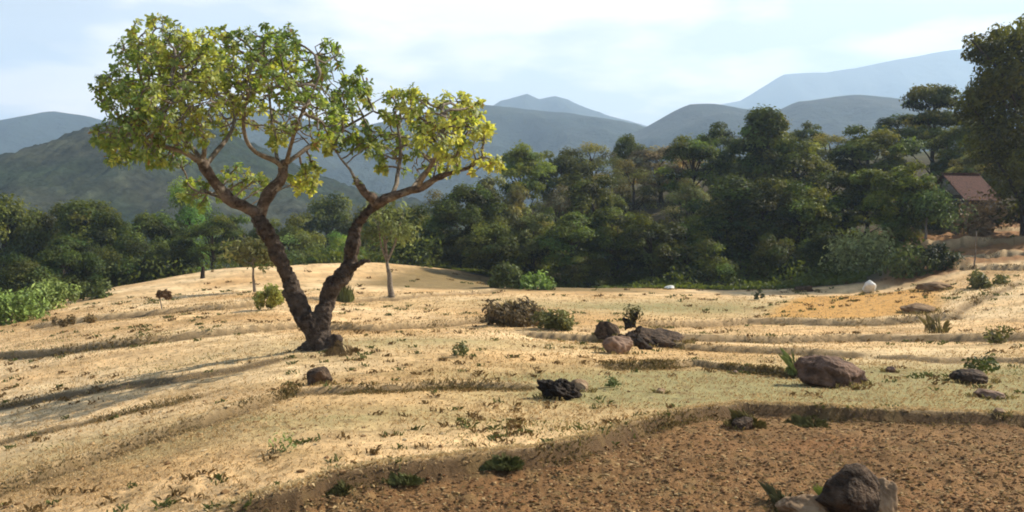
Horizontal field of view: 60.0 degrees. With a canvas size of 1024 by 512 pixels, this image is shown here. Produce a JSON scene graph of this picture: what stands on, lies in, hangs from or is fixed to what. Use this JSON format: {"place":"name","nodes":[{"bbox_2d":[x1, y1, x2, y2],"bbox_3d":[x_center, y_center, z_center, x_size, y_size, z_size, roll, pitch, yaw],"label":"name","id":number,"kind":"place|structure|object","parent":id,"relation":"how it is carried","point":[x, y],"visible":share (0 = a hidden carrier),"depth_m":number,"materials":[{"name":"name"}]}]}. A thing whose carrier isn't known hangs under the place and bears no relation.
{"place":"outdoors","nodes":[
{"label":"outdoors","id":0,"kind":"place"},
{"bbox_2d":[0,111,106,153],"bbox_3d":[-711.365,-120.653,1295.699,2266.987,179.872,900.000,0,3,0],"label":"mountain","id":1,"kind":"structure","parent":0,"point":[17,134],"depth_m":1199.78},
{"bbox_2d":[0,118,501,268],"bbox_3d":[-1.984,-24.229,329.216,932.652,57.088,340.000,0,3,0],"label":"hill","id":2,"kind":"structure","parent":0,"point":[46,177],"depth_m":251.02,"materials":[{"name":"plant"}]},
{"bbox_2d":[197,105,644,204],"bbox_3d":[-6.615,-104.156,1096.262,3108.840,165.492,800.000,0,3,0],"label":"mountain","id":3,"kind":"structure","parent":0,"point":[555,133],"depth_m":927.18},
{"bbox_2d":[0,151,1023,511],"bbox_3d":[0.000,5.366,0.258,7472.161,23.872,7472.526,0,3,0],"label":"ground","id":4,"kind":"structure","parent":0,"point":[1004,249],"depth_m":10.33,"materials":[{"name":"soil"}]},
{"bbox_2d":[0,286,50,325],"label":"bush","id":5,"kind":"object","parent":4,"relation":"on","point":[23,309],"visible":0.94,"depth_m":28.32,"materials":[{"name":"green plant"}]},
{"bbox_2d":[0,193,58,297],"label":"forest tree","id":6,"kind":"object","parent":4,"relation":"on","point":[26,248],"visible":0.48,"depth_m":59.05,"materials":[{"name":"green plant"}]},
{"bbox_2d":[0,251,66,300],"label":"shrub","id":7,"kind":"object","parent":4,"relation":"on","point":[30,270],"visible":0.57,"depth_m":45.33,"materials":[{"name":"green plant"}]},
{"bbox_2d":[0,200,80,276],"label":"forest tree","id":8,"kind":"object","parent":4,"relation":"on","point":[48,234],"visible":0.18,"depth_m":60.83,"materials":[{"name":"green plant"}]},
{"bbox_2d":[25,277,80,309],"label":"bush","id":9,"kind":"object","parent":4,"relation":"on","point":[55,291],"visible":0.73,"depth_m":33.53,"materials":[{"name":"green plant"}]},
{"bbox_2d":[28,234,105,290],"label":"forest tree","id":10,"kind":"object","parent":4,"relation":"on","point":[62,252],"visible":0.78,"depth_m":49.38,"materials":[{"name":"green plant"}]},
{"bbox_2d":[52,196,126,286],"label":"forest tree","id":11,"kind":"object","parent":4,"relation":"on","point":[74,218],"visible":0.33,"depth_m":58.98,"materials":[{"name":"green plant"}]},
{"bbox_2d":[76,278,115,299],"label":"bush","id":12,"kind":"object","parent":4,"relation":"on","point":[98,292],"visible":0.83,"depth_m":36.52,"materials":[{"name":"green plant"}]},
{"bbox_2d":[65,242,140,288],"bbox_3d":[-24.036,1.054,52.063,4.166,3.907,4.502,-1,3,-23],"label":"shrub","id":13,"kind":"object","parent":4,"relation":"on","point":[106,257],"visible":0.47,"depth_m":51.75,"materials":[{"name":"green plant"}]},
{"bbox_2d":[80,205,145,286],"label":"forest tree","id":14,"kind":"object","parent":4,"relation":"on","point":[109,230],"visible":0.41,"depth_m":56.39,"materials":[{"name":"green plant"}]},
{"bbox_2d":[106,238,176,286],"bbox_3d":[-22.445,0.809,53.128,4.096,4.068,3.980,1,3,20],"label":"shrub","id":15,"kind":"object","parent":4,"relation":"on","point":[143,249],"visible":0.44,"depth_m":52.79,"materials":[{"name":"green plant"}]},
{"bbox_2d":[108,209,193,271],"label":"forest tree","id":16,"kind":"object","parent":4,"relation":"on","point":[146,222],"visible":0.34,"depth_m":60.27,"materials":[{"name":"green plant"}]},
{"bbox_2d":[137,238,207,277],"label":"forest tree","id":17,"kind":"object","parent":4,"relation":"on","point":[177,252],"visible":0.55,"depth_m":53.28,"materials":[{"name":"green plant"}]},
{"bbox_2d":[148,176,225,272],"bbox_3d":[-23.365,-0.622,64.211,6.107,10.668,5.868,-2,3,-32],"label":"forest tree","id":18,"kind":"object","parent":4,"relation":"on","point":[189,214],"visible":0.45,"depth_m":63.38,"materials":[{"name":"green plant"}]},
{"bbox_2d":[171,213,242,275],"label":"forest tree","id":19,"kind":"object","parent":4,"relation":"on","point":[211,226],"visible":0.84,"depth_m":53.42,"materials":[{"name":"green plant"}]},
{"bbox_2d":[209,213,270,267],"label":"forest tree","id":20,"kind":"object","parent":4,"relation":"on","point":[252,233],"visible":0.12,"depth_m":59.47,"materials":[{"name":"green plant"}]},
{"bbox_2d":[218,235,285,291],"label":"tree","id":21,"kind":"object","parent":4,"relation":"on","point":[261,257],"visible":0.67,"depth_m":32.41,"materials":[{"name":"green plant"}]},
{"bbox_2d":[252,283,284,309],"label":"bush","id":22,"kind":"object","parent":4,"relation":"on","point":[273,294],"visible":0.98,"depth_m":23.38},
{"bbox_2d":[265,229,328,265],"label":"shrub","id":23,"kind":"object","parent":4,"relation":"on","point":[300,236],"visible":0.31,"depth_m":54.74,"materials":[{"name":"green plant"}]},
{"bbox_2d":[87,12,507,351],"bbox_3d":[-3.291,-1.042,13.408,6.459,5.347,4.270,0,3,0],"label":"frangipani tree","id":24,"kind":"object","parent":4,"relation":"on","point":[172,90],"visible":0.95,"depth_m":13.23,"materials":[{"name":"green plant"}]},
{"bbox_2d":[269,213,326,258],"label":"forest tree","id":25,"kind":"object","parent":4,"relation":"on","point":[291,225],"visible":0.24,"depth_m":63.72,"materials":[{"name":"green plant"}]},
{"bbox_2d":[306,366,332,385],"bbox_3d":[-2.122,1.350,9.786,0.282,0.245,0.264,0,3,0],"label":"rock","id":26,"kind":"object","parent":4,"relation":"on","point":[317,374],"visible":0.79,"depth_m":9.71,"materials":[{"name":"stone"}]},
{"bbox_2d":[296,191,354,254],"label":"forest tree","id":27,"kind":"object","parent":4,"relation":"on","point":[331,214],"visible":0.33,"depth_m":80.76,"materials":[{"name":"green plant"}]},
{"bbox_2d":[357,199,426,297],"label":"tree","id":28,"kind":"object","parent":4,"relation":"on","point":[383,231],"visible":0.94,"depth_m":29.84,"materials":[{"name":"green plant"}]},
{"bbox_2d":[381,470,425,485],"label":"grass tuft","id":29,"kind":"object","parent":4,"relation":"on","point":[405,479],"visible":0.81,"depth_m":5.22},
{"bbox_2d":[386,203,440,265],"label":"forest tree","id":30,"kind":"object","parent":4,"relation":"on","point":[423,213],"visible":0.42,"depth_m":56.27,"materials":[{"name":"green plant"}]},
{"bbox_2d":[423,228,485,267],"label":"forest tree","id":31,"kind":"object","parent":4,"relation":"on","point":[454,259],"visible":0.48,"depth_m":53.22,"materials":[{"name":"green plant"}]},
{"bbox_2d":[3,218,929,293],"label":"undergrowth","id":32,"kind":"object","parent":4,"relation":"on","point":[802,278],"visible":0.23,"depth_m":47.15,"materials":[{"name":"green plant"}]},
{"bbox_2d":[425,181,507,266],"bbox_3d":[-2.753,-1.653,55.036,5.160,5.987,4.936,2,3,36],"label":"forest tree","id":33,"kind":"object","parent":4,"relation":"on","point":[444,214],"visible":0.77,"depth_m":54.24,"materials":[{"name":"green plant"}]},
{"bbox_2d":[454,220,531,275],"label":"forest tree","id":34,"kind":"object","parent":4,"relation":"on","point":[477,250],"visible":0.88,"depth_m":49.04,"materials":[{"name":"green plant"}]},
{"bbox_2d":[467,174,531,258],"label":"forest tree","id":35,"kind":"object","parent":4,"relation":"on","point":[516,207],"visible":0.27,"depth_m":63.06,"materials":[{"name":"green plant"}]},
{"bbox_2d":[479,451,525,470],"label":"grass tuft","id":36,"kind":"object","parent":4,"relation":"on","point":[506,463],"visible":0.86,"depth_m":5.53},
{"bbox_2d":[487,261,524,288],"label":"bush","id":37,"kind":"object","parent":4,"relation":"on","point":[508,275],"visible":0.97,"depth_m":38.92,"materials":[{"name":"green plant"}]},
{"bbox_2d":[2,279,1020,510],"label":"pebbles","id":38,"kind":"object","parent":4,"relation":"on","point":[224,491],"visible":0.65,"depth_m":7.89,"materials":[{"name":"stone"}]},
{"bbox_2d":[0,226,1023,511],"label":"bund grass","id":39,"kind":"structure","parent":4,"relation":"on","point":[286,392],"depth_m":8.69,"materials":[{"name":"plant"}]},
{"bbox_2d":[0,263,1023,511],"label":"dry stubble","id":40,"kind":"object","parent":4,"relation":"on","point":[270,467],"visible":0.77,"depth_m":9.78,"materials":[{"name":"plant"}]},
{"bbox_2d":[0,234,1023,511],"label":"weeds","id":41,"kind":"object","parent":4,"relation":"on","point":[520,430],"visible":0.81,"depth_m":11.27,"materials":[{"name":"green plant"}]},
{"bbox_2d":[480,296,547,327],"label":"dry bush","id":42,"kind":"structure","parent":4,"relation":"on","point":[514,316],"depth_m":19.85,"materials":[{"name":"plant"}]},
{"bbox_2d":[498,140,557,228],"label":"forest tree","id":43,"kind":"object","parent":4,"relation":"on","point":[519,161],"visible":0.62,"depth_m":65.92,"materials":[{"name":"green plant"}]},
{"bbox_2d":[497,211,564,275],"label":"forest tree","id":44,"kind":"object","parent":4,"relation":"on","point":[532,225],"visible":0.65,"depth_m":50.22,"materials":[{"name":"green plant"}]},
{"bbox_2d":[518,269,556,289],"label":"bush","id":45,"kind":"object","parent":4,"relation":"on","point":[533,281],"visible":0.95,"depth_m":38.15,"materials":[{"name":"green plant"}]},
{"bbox_2d":[530,308,577,330],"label":"bush","id":46,"kind":"object","parent":4,"relation":"on","point":[551,320],"visible":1,"depth_m":18.87,"materials":[{"name":"green plant"}]},
{"bbox_2d":[527,184,587,253],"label":"forest tree","id":47,"kind":"object","parent":4,"relation":"on","point":[559,205],"visible":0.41,"depth_m":56.60,"materials":[{"name":"green plant"}]},
{"bbox_2d":[536,378,582,400],"bbox_3d":[0.447,1.366,8.831,0.458,0.300,0.387,2,3,35],"label":"rock","id":48,"kind":"object","parent":4,"relation":"on","point":[566,389],"visible":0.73,"depth_m":8.75,"materials":[{"name":"black stone"}]},
{"bbox_2d":[526,146,600,204],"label":"forest tree","id":49,"kind":"object","parent":4,"relation":"on","point":[563,161],"visible":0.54,"depth_m":72.26,"materials":[{"name":"green plant"}]},
{"bbox_2d":[533,210,616,276],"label":"forest tree","id":50,"kind":"object","parent":4,"relation":"on","point":[570,228],"visible":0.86,"depth_m":47.91,"materials":[{"name":"green plant"}]},
{"bbox_2d":[561,252,613,287],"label":"shrub","id":51,"kind":"object","parent":4,"relation":"on","point":[587,269],"visible":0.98,"depth_m":46.21,"materials":[{"name":"green plant"}]},
{"bbox_2d":[554,173,631,253],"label":"forest tree","id":52,"kind":"object","parent":4,"relation":"on","point":[578,191],"visible":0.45,"depth_m":57.08,"materials":[{"name":"green plant"}]},
{"bbox_2d":[558,141,628,207],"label":"forest tree","id":53,"kind":"object","parent":4,"relation":"on","point":[595,149],"visible":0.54,"depth_m":74.02,"materials":[{"name":"green plant"}]},
{"bbox_2d":[579,206,655,278],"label":"forest tree","id":54,"kind":"object","parent":4,"relation":"on","point":[617,262],"visible":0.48,"depth_m":49.14,"materials":[{"name":"green plant"}]},
{"bbox_2d":[602,336,632,353],"bbox_3d":[1.648,1.440,13.858,0.499,0.395,0.365,0,3,0],"label":"rock","id":55,"kind":"object","parent":4,"relation":"on","point":[619,344],"visible":0.76,"depth_m":13.75,"materials":[{"name":"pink stone"}]},
{"bbox_2d":[593,159,664,218],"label":"forest tree","id":56,"kind":"object","parent":4,"relation":"on","point":[623,190],"visible":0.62,"depth_m":64.48,"materials":[{"name":"green plant"}]},
{"bbox_2d":[610,133,647,186],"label":"forest tree","id":57,"kind":"object","parent":4,"relation":"on","point":[626,145],"visible":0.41,"depth_m":79.05,"materials":[{"name":"green plant"}]},
{"bbox_2d":[617,304,652,349],"bbox_3d":[2.062,1.195,14.921,0.608,0.792,0.281,0,3,0],"label":"dead stump","id":58,"kind":"object","parent":4,"relation":"on","point":[639,342],"visible":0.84,"depth_m":14.86,"materials":[{"name":"brown wood"}]},
{"bbox_2d":[260,413,1023,511],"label":"soil clods","id":59,"kind":"object","parent":4,"relation":"on","point":[758,475],"visible":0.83,"depth_m":5.54,"materials":[{"name":"soil"}]},
{"bbox_2d":[265,410,1023,511],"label":"chaff","id":60,"kind":"object","parent":4,"relation":"on","point":[684,492],"visible":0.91,"depth_m":5.56,"materials":[{"name":"beige plant"}]},
{"bbox_2d":[608,211,694,282],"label":"forest tree","id":61,"kind":"object","parent":4,"relation":"on","point":[633,241],"visible":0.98,"depth_m":47.28,"materials":[{"name":"green plant"}]},
{"bbox_2d":[625,327,684,347],"bbox_3d":[2.592,1.563,16.229,1.198,0.482,0.806,0,3,0],"label":"rock","id":62,"kind":"object","parent":4,"relation":"on","point":[664,338],"visible":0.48,"depth_m":16.17,"materials":[{"name":"stone"}]},
{"bbox_2d":[626,145,707,202],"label":"forest tree","id":63,"kind":"object","parent":4,"relation":"on","point":[642,158],"visible":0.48,"depth_m":71.80,"materials":[{"name":"green plant"}]},
{"bbox_2d":[657,177,719,239],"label":"forest tree","id":64,"kind":"object","parent":4,"relation":"on","point":[691,194],"visible":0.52,"depth_m":54.67,"materials":[{"name":"green plant"}]},
{"bbox_2d":[655,214,728,279],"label":"forest tree","id":65,"kind":"object","parent":4,"relation":"on","point":[695,236],"visible":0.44,"depth_m":48.59,"materials":[{"name":"green plant"}]},
{"bbox_2d":[654,134,739,220],"bbox_3d":[13.078,-5.182,63.206,5.385,7.177,5.769,-1,3,-14],"label":"forest tree","id":66,"kind":"object","parent":4,"relation":"on","point":[686,148],"visible":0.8,"depth_m":62.39,"materials":[{"name":"green plant"}]},
{"bbox_2d":[680,236,738,284],"bbox_3d":[10.257,0.367,46.054,3.109,2.845,3.200,1,3,17],"label":"shrub","id":67,"kind":"object","parent":4,"relation":"on","point":[727,265],"visible":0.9,"depth_m":45.56,"materials":[{"name":"green plant"}]},
{"bbox_2d":[693,119,741,199],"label":"forest tree","id":68,"kind":"object","parent":4,"relation":"on","point":[714,136],"visible":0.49,"depth_m":68.06,"materials":[{"name":"green plant"}]},
{"bbox_2d":[678,170,788,262],"bbox_3d":[12.435,-1.918,50.796,5.485,6.070,6.433,0,3,-9],"label":"forest tree","id":69,"kind":"object","parent":4,"relation":"on","point":[718,213],"visible":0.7,"depth_m":49.85,"materials":[{"name":"green plant"}]},
{"bbox_2d":[707,138,777,207],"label":"forest tree","id":70,"kind":"object","parent":4,"relation":"on","point":[735,149],"visible":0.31,"depth_m":63.01,"materials":[{"name":"green plant"}]},
{"bbox_2d":[718,174,801,260],"bbox_3d":[14.019,-1.777,50.036,4.798,5.658,4.726,-1,3,-17],"label":"forest tree","id":71,"kind":"object","parent":4,"relation":"on","point":[770,190],"visible":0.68,"depth_m":48.96,"materials":[{"name":"green plant"}]},
{"bbox_2d":[724,103,805,211],"bbox_3d":[17.596,-6.029,60.794,5.051,8.801,4.894,-1,3,-17],"label":"forest tree","id":72,"kind":"object","parent":4,"relation":"on","point":[767,125],"visible":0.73,"depth_m":59.86,"materials":[{"name":"green plant"}]},
{"bbox_2d":[746,233,810,279],"bbox_3d":[13.872,0.115,46.070,3.204,2.831,3.290,-1,3,-23],"label":"shrub","id":73,"kind":"object","parent":4,"relation":"on","point":[775,251],"visible":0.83,"depth_m":45.63,"materials":[{"name":"green plant"}]},
{"bbox_2d":[750,137,842,194],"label":"forest tree","id":74,"kind":"object","parent":4,"relation":"on","point":[801,158],"visible":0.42,"depth_m":58.68,"materials":[{"name":"green plant"}]},
{"bbox_2d":[775,494,828,511],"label":"rock","id":75,"kind":"object","parent":4,"relation":"on","point":[805,503],"visible":0.94,"depth_m":4.81,"materials":[{"name":"beige stone"}]},
{"bbox_2d":[757,180,848,249],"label":"forest tree","id":76,"kind":"object","parent":4,"relation":"on","point":[807,200],"visible":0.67,"depth_m":48.85,"materials":[{"name":"green plant"}]},
{"bbox_2d":[782,413,829,427],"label":"grass tuft","id":77,"kind":"object","parent":4,"relation":"on","point":[800,421],"visible":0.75,"depth_m":7.29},
{"bbox_2d":[786,120,828,172],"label":"forest tree","id":78,"kind":"object","parent":4,"relation":"on","point":[804,133],"visible":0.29,"depth_m":76.94,"materials":[{"name":"green plant"}]},
{"bbox_2d":[787,230,840,271],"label":"shrub","id":79,"kind":"object","parent":4,"relation":"on","point":[819,244],"visible":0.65,"depth_m":45.65,"materials":[{"name":"green plant"}]},
{"bbox_2d":[794,355,866,388],"bbox_3d":[3.551,1.296,9.893,0.798,0.392,0.564,0,3,0],"label":"boulder","id":80,"kind":"object","parent":4,"relation":"on","point":[824,371],"visible":0.88,"depth_m":9.72,"materials":[{"name":"red stone"}]},
{"bbox_2d":[794,170,876,241],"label":"forest tree","id":81,"kind":"object","parent":4,"relation":"on","point":[831,181],"visible":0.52,"depth_m":51.17,"materials":[{"name":"green plant"}]},
{"bbox_2d":[801,133,872,194],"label":"forest tree","id":82,"kind":"object","parent":4,"relation":"on","point":[824,140],"visible":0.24,"depth_m":66.12,"materials":[{"name":"green plant"}]},
{"bbox_2d":[815,463,880,511],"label":"boulder","id":83,"kind":"object","parent":4,"relation":"on","point":[854,487],"visible":0.94,"depth_m":4.77,"materials":[{"name":"stone"}]},
{"bbox_2d":[817,223,894,273],"bbox_3d":[16.666,-0.327,42.423,3.428,2.494,3.248,0,3,0],"label":"bush","id":84,"kind":"object","parent":4,"relation":"on","point":[861,253],"visible":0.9,"depth_m":41.87,"materials":[{"name":"green plant"}]},
{"bbox_2d":[829,168,899,236],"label":"forest tree","id":85,"kind":"object","parent":4,"relation":"on","point":[863,176],"visible":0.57,"depth_m":50.23,"materials":[{"name":"green plant"}]},
{"bbox_2d":[821,124,927,188],"bbox_3d":[25.818,-6.623,63.807,7.052,5.696,6.615,0,3,9],"label":"forest tree","id":86,"kind":"object","parent":4,"relation":"on","point":[867,147],"visible":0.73,"depth_m":62.23,"materials":[{"name":"green plant"}]},
{"bbox_2d":[877,477,897,511],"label":"rock","id":87,"kind":"object","parent":4,"relation":"on","point":[887,491],"visible":0.64,"depth_m":4.80,"materials":[{"name":"beige stone"}]},
{"bbox_2d":[877,217,924,241],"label":"shrub","id":88,"kind":"object","parent":4,"relation":"on","point":[898,226],"visible":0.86,"depth_m":46.51,"materials":[{"name":"green plant"}]},
{"bbox_2d":[859,159,946,231],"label":"forest tree","id":89,"kind":"object","parent":4,"relation":"on","point":[902,181],"visible":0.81,"depth_m":47.19,"materials":[{"name":"green plant"}]},
{"bbox_2d":[872,113,936,162],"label":"forest tree","id":90,"kind":"object","parent":4,"relation":"on","point":[895,123],"visible":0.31,"depth_m":76.92,"materials":[{"name":"green plant"}]},
{"bbox_2d":[871,241,939,278],"bbox_3d":[16.847,0.174,37.860,2.452,1.648,2.306,0,3,0],"label":"bush","id":91,"kind":"object","parent":4,"relation":"on","point":[903,266],"visible":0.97,"depth_m":37.48,"materials":[{"name":"green plant"}]},
{"bbox_2d":[884,83,963,179],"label":"forest tree","id":92,"kind":"object","parent":4,"relation":"on","point":[936,97],"visible":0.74,"depth_m":65.77,"materials":[{"name":"green plant"}]},
{"bbox_2d":[893,186,955,239],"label":"tree","id":93,"kind":"object","parent":4,"relation":"on","point":[927,205],"visible":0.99,"depth_m":45.16,"materials":[{"name":"green plant"}]},
{"bbox_2d":[909,179,958,230],"bbox_3d":[24.498,-3.012,51.360,3.546,3.132,3.603,0,3,0],"label":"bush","id":94,"kind":"object","parent":4,"relation":"on","point":[933,226],"visible":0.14,"depth_m":51.33,"materials":[{"name":"green plant"}]},
{"bbox_2d":[917,312,955,333],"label":"weed","id":95,"kind":"object","parent":4,"relation":"on","point":[930,325],"visible":0.82,"depth_m":18.12,"materials":[{"name":"green plant"}]},
{"bbox_2d":[920,241,964,271],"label":"bush","id":96,"kind":"object","parent":4,"relation":"on","point":[942,251],"visible":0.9,"depth_m":37.33,"materials":[{"name":"green plant"}]},
{"bbox_2d":[926,149,967,181],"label":"forest tree","id":97,"kind":"object","parent":4,"relation":"on","point":[938,165],"visible":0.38,"depth_m":59.84,"materials":[{"name":"green plant"}]},
{"bbox_2d":[922,119,984,175],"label":"forest tree","id":98,"kind":"object","parent":4,"relation":"on","point":[955,133],"visible":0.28,"depth_m":61.10,"materials":[{"name":"green plant"}]},
{"bbox_2d":[939,198,983,233],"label":"bush","id":99,"kind":"object","parent":4,"relation":"on","point":[951,218],"visible":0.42,"depth_m":47.44,"materials":[{"name":"green plant"}]},
{"bbox_2d":[935,173,1000,226],"bbox_3d":[26.755,-3.254,52.905,3.000,3.373,3.300,-1,3,-22],"label":"hut","id":100,"kind":"object","parent":4,"relation":"on","point":[960,185],"visible":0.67,"depth_m":52.06,"materials":[{"name":"red tile"}]},
{"bbox_2d":[949,368,988,384],"bbox_3d":[5.178,1.365,10.058,0.390,0.167,0.410,1,3,21],"label":"rock","id":101,"kind":"object","parent":4,"relation":"on","point":[970,375],"visible":0.88,"depth_m":9.95,"materials":[{"name":"stone"}]},
{"bbox_2d":[944,152,1013,194],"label":"forest tree","id":102,"kind":"object","parent":4,"relation":"on","point":[969,169],"visible":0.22,"depth_m":55.20,"materials":[{"name":"green plant"}]},
{"bbox_2d":[961,351,1000,373],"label":"weed","id":103,"kind":"object","parent":4,"relation":"on","point":[986,365],"visible":0.94,"depth_m":10.65,"materials":[{"name":"green plant"}]},
{"bbox_2d":[949,190,1017,236],"bbox_3d":[24.550,-2.196,45.747,3.227,2.459,2.757,0,3,0],"label":"bush","id":104,"kind":"object","parent":4,"relation":"on","point":[988,228],"visible":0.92,"depth_m":45.34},
{"bbox_2d":[951,13,1023,235],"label":"giant tree","id":105,"kind":"object","parent":4,"relation":"on","point":[1001,81],"visible":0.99,"depth_m":43.16,"materials":[{"name":"green plant"}]},
{"bbox_2d":[966,269,1010,289],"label":"bush","id":106,"kind":"object","parent":4,"relation":"on","point":[979,280],"visible":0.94,"depth_m":27.84,"materials":[{"name":"green plant"}]},
{"bbox_2d":[0,0,1023,125],"label":"sky","id":107,"kind":"structure","parent":0,"point":[642,62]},
{"bbox_2d":[493,94,646,126],"bbox_3d":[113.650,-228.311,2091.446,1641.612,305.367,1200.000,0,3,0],"label":"mountain","id":108,"kind":"structure","parent":0,"point":[548,104],"depth_m":1975.36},
{"bbox_2d":[497,95,1023,206],"bbox_3d":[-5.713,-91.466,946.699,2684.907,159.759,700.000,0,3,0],"label":"mountain","id":109,"kind":"structure","parent":0,"point":[835,116],"depth_m":872.22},
{"bbox_2d":[721,42,1023,122],"bbox_3d":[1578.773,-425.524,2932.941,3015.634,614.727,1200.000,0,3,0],"label":"mountain","id":110,"kind":"structure","parent":0,"point":[898,78],"depth_m":2816.80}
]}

